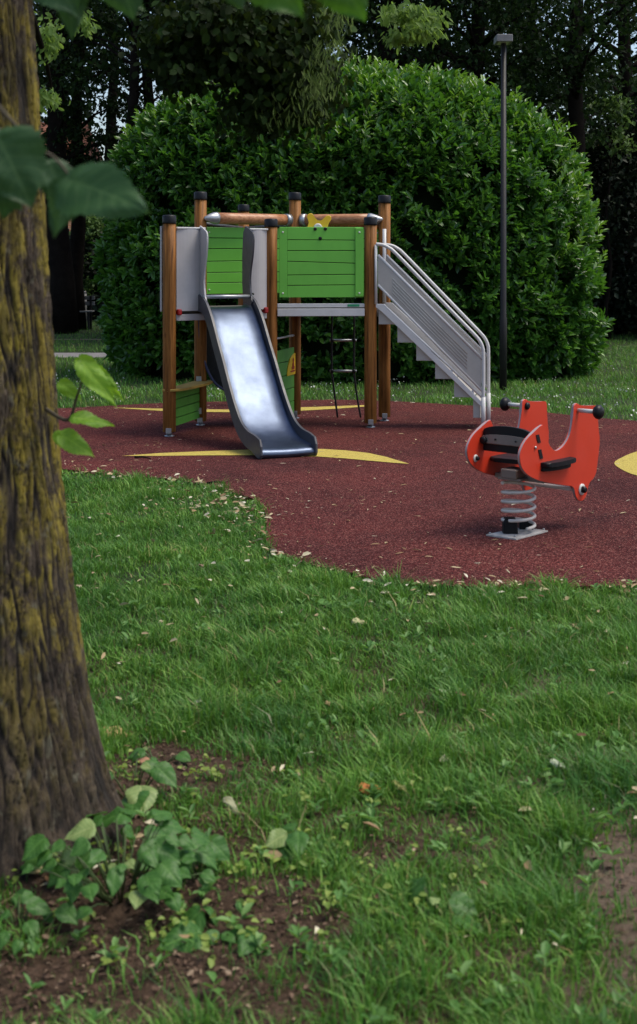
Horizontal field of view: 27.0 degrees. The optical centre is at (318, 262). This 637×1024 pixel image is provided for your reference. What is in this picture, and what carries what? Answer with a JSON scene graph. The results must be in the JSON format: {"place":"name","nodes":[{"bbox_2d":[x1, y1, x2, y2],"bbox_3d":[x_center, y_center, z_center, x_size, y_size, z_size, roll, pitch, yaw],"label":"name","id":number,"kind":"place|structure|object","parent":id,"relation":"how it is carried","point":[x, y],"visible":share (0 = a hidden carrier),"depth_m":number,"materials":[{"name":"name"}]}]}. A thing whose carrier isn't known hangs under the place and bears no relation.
{"place":"outdoors","nodes":[
{"label":"outdoors","id":0,"kind":"place"},
{"bbox_2d":[54,339,101,339],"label":"dirt track","id":1,"kind":"structure","parent":0,"point":[78,339],"depth_m":27.42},
{"bbox_2d":[54,353,106,356],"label":"path","id":2,"kind":"structure","parent":0,"point":[77,354],"depth_m":22.96,"materials":[{"name":"grey concrete"}]},
{"bbox_2d":[0,315,636,1023],"bbox_3d":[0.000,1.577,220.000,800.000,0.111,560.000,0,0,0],"label":"ground","id":3,"kind":"structure","parent":0,"point":[226,893],"depth_m":3.31,"materials":[{"name":"green plant"}]},
{"bbox_2d":[0,888,77,955],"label":"leafy plant","id":4,"kind":"object","parent":3,"relation":"on","point":[35,905],"visible":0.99,"depth_m":3.19,"materials":[{"name":"green plant"}]},
{"bbox_2d":[41,122,103,230],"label":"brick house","id":5,"kind":"structure","parent":3,"relation":"on","point":[67,148],"depth_m":44.19,"materials":[{"name":"brick"}]},
{"bbox_2d":[33,0,130,333],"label":"park tree","id":6,"kind":"object","parent":3,"relation":"on","point":[62,288],"visible":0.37,"depth_m":29.79,"materials":[{"name":"green plant"}]},
{"bbox_2d":[84,291,86,321],"bbox_3d":[-5.726,1.150,32.500,0.105,0.900,0.110,0,0,0],"label":"lawn post","id":7,"kind":"object","parent":3,"relation":"on","point":[85,293],"visible":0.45,"depth_m":32.48,"materials":[{"name":"grey metal"}]},
{"bbox_2d":[69,215,104,309],"bbox_3d":[-6.452,0.058,36.982,1.381,3.121,2.189,0,0,0],"label":"light bush","id":8,"kind":"object","parent":3,"relation":"on","point":[92,227],"visible":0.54,"depth_m":36.66,"materials":[{"name":"green plant"}]},
{"bbox_2d":[80,296,94,329],"bbox_3d":[-5.742,1.200,31.538,0.780,0.800,0.435,0,0,0],"label":"park bench","id":9,"kind":"object","parent":3,"relation":"on","point":[89,313],"visible":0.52,"depth_m":31.70,"materials":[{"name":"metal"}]},
{"bbox_2d":[33,0,154,313],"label":"park tree","id":10,"kind":"object","parent":3,"relation":"on","point":[108,126],"visible":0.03,"depth_m":35.88,"materials":[{"name":"green plant"}]},
{"bbox_2d":[34,1,156,329],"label":"park tree","id":11,"kind":"object","parent":3,"relation":"on","point":[78,232],"visible":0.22,"depth_m":31.36,"materials":[{"name":"green plant"}]},
{"bbox_2d":[36,0,185,164],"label":"park tree","id":12,"kind":"object","parent":3,"relation":"on","point":[134,88],"visible":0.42,"depth_m":27.42,"materials":[{"name":"green plant"}]},
{"bbox_2d":[104,726,126,736],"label":"fallen leaf","id":13,"kind":"object","parent":3,"relation":"on","point":[115,731],"visible":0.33,"depth_m":4.45,"materials":[{"name":"plant"}]},
{"bbox_2d":[57,0,180,99],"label":"park tree","id":14,"kind":"object","parent":3,"relation":"on","point":[101,48],"visible":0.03,"depth_m":33.76,"materials":[{"name":"green plant"}]},
{"bbox_2d":[43,0,200,114],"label":"park tree","id":15,"kind":"object","parent":3,"relation":"on","point":[151,85],"visible":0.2,"depth_m":29.81,"materials":[{"name":"green plant"}]},
{"bbox_2d":[20,806,229,918],"bbox_3d":[-0.505,1.508,3.377,0.508,0.176,0.505,0,0,36],"label":"leafy plant","id":16,"kind":"object","parent":3,"relation":"on","point":[158,852],"visible":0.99,"depth_m":3.33,"materials":[{"name":"green plant"}]},
{"bbox_2d":[110,750,176,818],"bbox_3d":[-0.551,1.521,3.872,0.234,0.109,0.253,0,0,41],"label":"leafy plant","id":17,"kind":"object","parent":3,"relation":"on","point":[138,797],"visible":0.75,"depth_m":3.86,"materials":[{"name":"green plant"}]},
{"bbox_2d":[139,757,148,764],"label":"fallen leaf","id":18,"kind":"object","parent":3,"relation":"on","point":[142,760],"visible":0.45,"depth_m":4.11,"materials":[{"name":"plant"}]},
{"bbox_2d":[126,746,190,762],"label":"leafy plant","id":19,"kind":"object","parent":3,"relation":"on","point":[182,756],"visible":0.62,"depth_m":4.21,"materials":[{"name":"green plant"}]},
{"bbox_2d":[139,837,218,880],"bbox_3d":[-0.334,1.541,3.418,0.234,0.114,0.158,0,0,-40],"label":"leafy plant","id":20,"kind":"object","parent":3,"relation":"on","point":[209,860],"visible":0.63,"depth_m":3.39,"materials":[{"name":"green plant"}]},
{"bbox_2d":[156,905,235,952],"bbox_3d":[-0.304,1.601,3.165,0.182,0.095,0.190,0,0,-15],"label":"leafy plant","id":21,"kind":"object","parent":3,"relation":"on","point":[172,938],"visible":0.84,"depth_m":3.12,"materials":[{"name":"green plant"}]},
{"bbox_2d":[111,5,327,126],"bbox_3d":[-1.965,-4.519,27.082,4.935,12.280,5.399,0,0,0],"label":"park tree","id":22,"kind":"object","parent":3,"relation":"on","point":[136,106],"visible":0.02,"depth_m":27.19,"materials":[{"name":"green plant"}]},
{"bbox_2d":[0,0,452,888],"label":"linden tree","id":23,"kind":"object","parent":3,"relation":"on","point":[282,74],"visible":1,"depth_m":3.62,"materials":[{"name":"brown plant"}]},
{"bbox_2d":[222,796,240,817],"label":"fallen leaf","id":24,"kind":"object","parent":3,"relation":"on","point":[231,803],"visible":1,"depth_m":3.85,"materials":[{"name":"beige plant"}]},
{"bbox_2d":[230,925,270,956],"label":"leafy plant","id":25,"kind":"object","parent":3,"relation":"on","point":[243,942],"visible":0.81,"depth_m":3.06,"materials":[{"name":"green plant"}]},
{"bbox_2d":[6,728,521,968],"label":"seedlings","id":26,"kind":"object","parent":3,"relation":"on","point":[205,936],"visible":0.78,"depth_m":3.30,"materials":[{"name":"green plant"}]},
{"bbox_2d":[99,0,466,93],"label":"park tree","id":27,"kind":"object","parent":3,"relation":"on","point":[167,2],"visible":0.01,"depth_m":27.98,"materials":[{"name":"green plant"}]},
{"bbox_2d":[265,823,308,859],"bbox_3d":[-0.086,1.590,3.626,0.124,0.090,0.199,0,0,0],"label":"leafy plant","id":28,"kind":"object","parent":3,"relation":"on","point":[296,840],"visible":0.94,"depth_m":3.59,"materials":[{"name":"green plant"}]},
{"bbox_2d":[0,464,636,1023],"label":"grass","id":29,"kind":"structure","parent":3,"relation":"on","point":[556,816],"depth_m":4.55,"materials":[{"name":"green plant"}]},
{"bbox_2d":[317,599,340,607],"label":"fallen leaf","id":30,"kind":"object","parent":29,"relation":"on","point":[325,602],"visible":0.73,"depth_m":6.00,"materials":[{"name":"green plant"}]},
{"bbox_2d":[351,618,366,623],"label":"fallen leaf","id":31,"kind":"object","parent":29,"relation":"on","point":[358,620],"visible":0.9,"depth_m":5.75,"materials":[{"name":"beige plant"}]},
{"bbox_2d":[359,782,380,795],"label":"fallen leaf","id":32,"kind":"object","parent":29,"relation":"on","point":[365,787],"visible":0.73,"depth_m":3.99,"materials":[{"name":"orange plant"}]},
{"bbox_2d":[393,780,408,796],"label":"fallen leaf","id":33,"kind":"object","parent":29,"relation":"on","point":[402,787],"visible":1,"depth_m":3.97,"materials":[{"name":"green plant"}]},
{"bbox_2d":[550,759,565,767],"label":"fallen leaf","id":34,"kind":"object","parent":29,"relation":"on","point":[556,762],"visible":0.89,"depth_m":4.14,"materials":[{"name":"white plant"}]},
{"bbox_2d":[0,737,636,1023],"bbox_3d":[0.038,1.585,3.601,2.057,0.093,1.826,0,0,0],"label":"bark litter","id":35,"kind":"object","parent":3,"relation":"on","point":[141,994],"visible":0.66,"depth_m":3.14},
{"bbox_2d":[23,468,636,1023],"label":"weeds","id":36,"kind":"object","parent":3,"relation":"on","point":[333,956],"visible":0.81,"depth_m":3.63,"materials":[{"name":"green plant"}]},
{"bbox_2d":[27,465,636,944],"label":"leaf litter","id":37,"kind":"object","parent":3,"relation":"on","point":[277,853],"visible":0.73,"depth_m":6.44,"materials":[{"name":"beige plant"}]},
{"bbox_2d":[33,0,636,292],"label":"distant woodland","id":38,"kind":"object","parent":3,"relation":"on","point":[90,104],"depth_m":46.11,"materials":[{"name":"green plant"}]},
{"bbox_2d":[53,322,636,419],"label":"grass","id":39,"kind":"structure","parent":3,"relation":"on","point":[545,389],"depth_m":16.39,"materials":[{"name":"green plant"}]},
{"bbox_2d":[58,400,636,591],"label":"play surface","id":40,"kind":"object","parent":3,"relation":"on","point":[448,499],"visible":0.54,"depth_m":9.17,"materials":[{"name":"rubber"}]},
{"bbox_2d":[134,456,150,458],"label":"twig","id":41,"kind":"object","parent":40,"relation":"on","point":[141,457],"visible":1,"depth_m":10.70,"materials":[{"name":"plant"}]},
{"bbox_2d":[126,405,363,411],"bbox_3d":[-0.813,1.580,14.290,2.846,0.001,0.579,0,0,-5],"label":"yellow marking","id":42,"kind":"object","parent":40,"relation":"on","point":[302,409],"visible":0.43,"depth_m":14.35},
{"bbox_2d":[126,449,407,463],"bbox_3d":[-0.385,1.580,10.964,2.362,0.001,0.692,0,0,11],"label":"yellow marking","id":43,"kind":"object","parent":40,"relation":"on","point":[350,454],"visible":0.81,"depth_m":10.91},
{"bbox_2d":[160,191,490,458],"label":"play tower","id":44,"kind":"structure","parent":40,"relation":"on","point":[294,255],"depth_m":12.67,"materials":[{"name":"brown wood"}]},
{"bbox_2d":[59,399,636,584],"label":"leaf litter","id":45,"kind":"object","parent":40,"relation":"on","point":[466,575],"visible":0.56,"depth_m":9.06,"materials":[{"name":"beige plant"}]},
{"bbox_2d":[465,397,603,539],"bbox_3d":[1.280,1.211,7.883,0.712,0.747,0.875,0,0,42],"label":"spring rocker","id":46,"kind":"object","parent":40,"relation":"on","point":[526,456],"visible":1,"depth_m":7.77,"materials":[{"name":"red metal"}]},
{"bbox_2d":[614,452,636,474],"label":"yellow marking","id":47,"kind":"object","parent":40,"relation":"on","point":[628,463],"visible":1,"depth_m":10.42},
{"bbox_2d":[68,220,636,318],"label":"undergrowth","id":48,"kind":"object","parent":3,"relation":"on","point":[97,295],"depth_m":36.77,"materials":[{"name":"green plant"}]},
{"bbox_2d":[89,53,615,383],"bbox_3d":[0.469,-0.761,19.032,7.393,4.722,4.135,0,0,0],"label":"laurel hedge","id":49,"kind":"object","parent":3,"relation":"on","point":[422,148],"visible":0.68,"depth_m":17.64,"materials":[{"name":"green plant"}]},
{"bbox_2d":[313,0,567,102],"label":"park tree","id":50,"kind":"object","parent":3,"relation":"on","point":[385,55],"visible":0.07,"depth_m":26.81,"materials":[{"name":"green plant"}]},
{"bbox_2d":[405,875,482,935],"bbox_3d":[0.299,1.560,3.208,0.097,0.086,0.260,0,0,-44],"label":"leafy plant","id":51,"kind":"object","parent":3,"relation":"on","point":[421,883],"visible":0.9,"depth_m":3.19,"materials":[{"name":"green plant"}]},
{"bbox_2d":[323,0,613,136],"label":"park tree","id":52,"kind":"object","parent":3,"relation":"on","point":[463,43],"visible":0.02,"depth_m":30.18,"materials":[{"name":"green plant"}]},
{"bbox_2d":[312,0,630,147],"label":"park tree","id":53,"kind":"object","parent":3,"relation":"on","point":[476,30],"visible":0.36,"depth_m":25.84,"materials":[{"name":"green plant"}]},
{"bbox_2d":[494,34,512,390],"bbox_3d":[2.310,-0.615,16.600,0.200,4.430,0.300,0,0,0],"label":"lamp post","id":54,"kind":"object","parent":3,"relation":"on","point":[503,40],"visible":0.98,"depth_m":16.57,"materials":[{"name":"metal"}]},
{"bbox_2d":[417,0,636,185],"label":"park tree","id":55,"kind":"object","parent":3,"relation":"on","point":[580,22],"visible":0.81,"depth_m":24.67,"materials":[{"name":"green plant"}]},
{"bbox_2d":[420,0,636,135],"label":"park tree","id":56,"kind":"object","parent":3,"relation":"on","point":[564,118],"visible":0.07,"depth_m":33.05,"materials":[{"name":"green plant"}]},
{"bbox_2d":[447,0,636,330],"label":"park tree","id":57,"kind":"object","parent":3,"relation":"on","point":[626,76],"visible":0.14,"depth_m":30.81,"materials":[{"name":"green plant"}]},
{"bbox_2d":[566,112,636,334],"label":"evergreen shrub","id":58,"kind":"object","parent":3,"relation":"on","point":[616,329],"visible":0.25,"depth_m":28.48,"materials":[{"name":"green plant"}]},
{"bbox_2d":[585,89,636,334],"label":"evergreen shrub","id":59,"kind":"object","parent":3,"relation":"on","point":[628,314],"visible":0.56,"depth_m":28.00,"materials":[{"name":"green plant"}]},
{"bbox_2d":[585,93,636,339],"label":"light sapling","id":60,"kind":"object","parent":3,"relation":"on","point":[619,132],"visible":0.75,"depth_m":27.36,"materials":[{"name":"green plant"}]},
{"bbox_2d":[593,168,636,305],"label":"evergreen shrub","id":61,"kind":"object","parent":3,"relation":"on","point":[612,242],"visible":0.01,"depth_m":31.98,"materials":[{"name":"green plant"}]},
{"bbox_2d":[34,0,636,159],"label":"sky","id":62,"kind":"structure","parent":0,"point":[633,46],"materials":[{"name":"white"}]},
{"bbox_2d":[56,365,636,415],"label":"clover flowers","id":63,"kind":"object","parent":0,"point":[415,387],"visible":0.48,"depth_m":15.65,"materials":[{"name":"white plant"}]}
]}

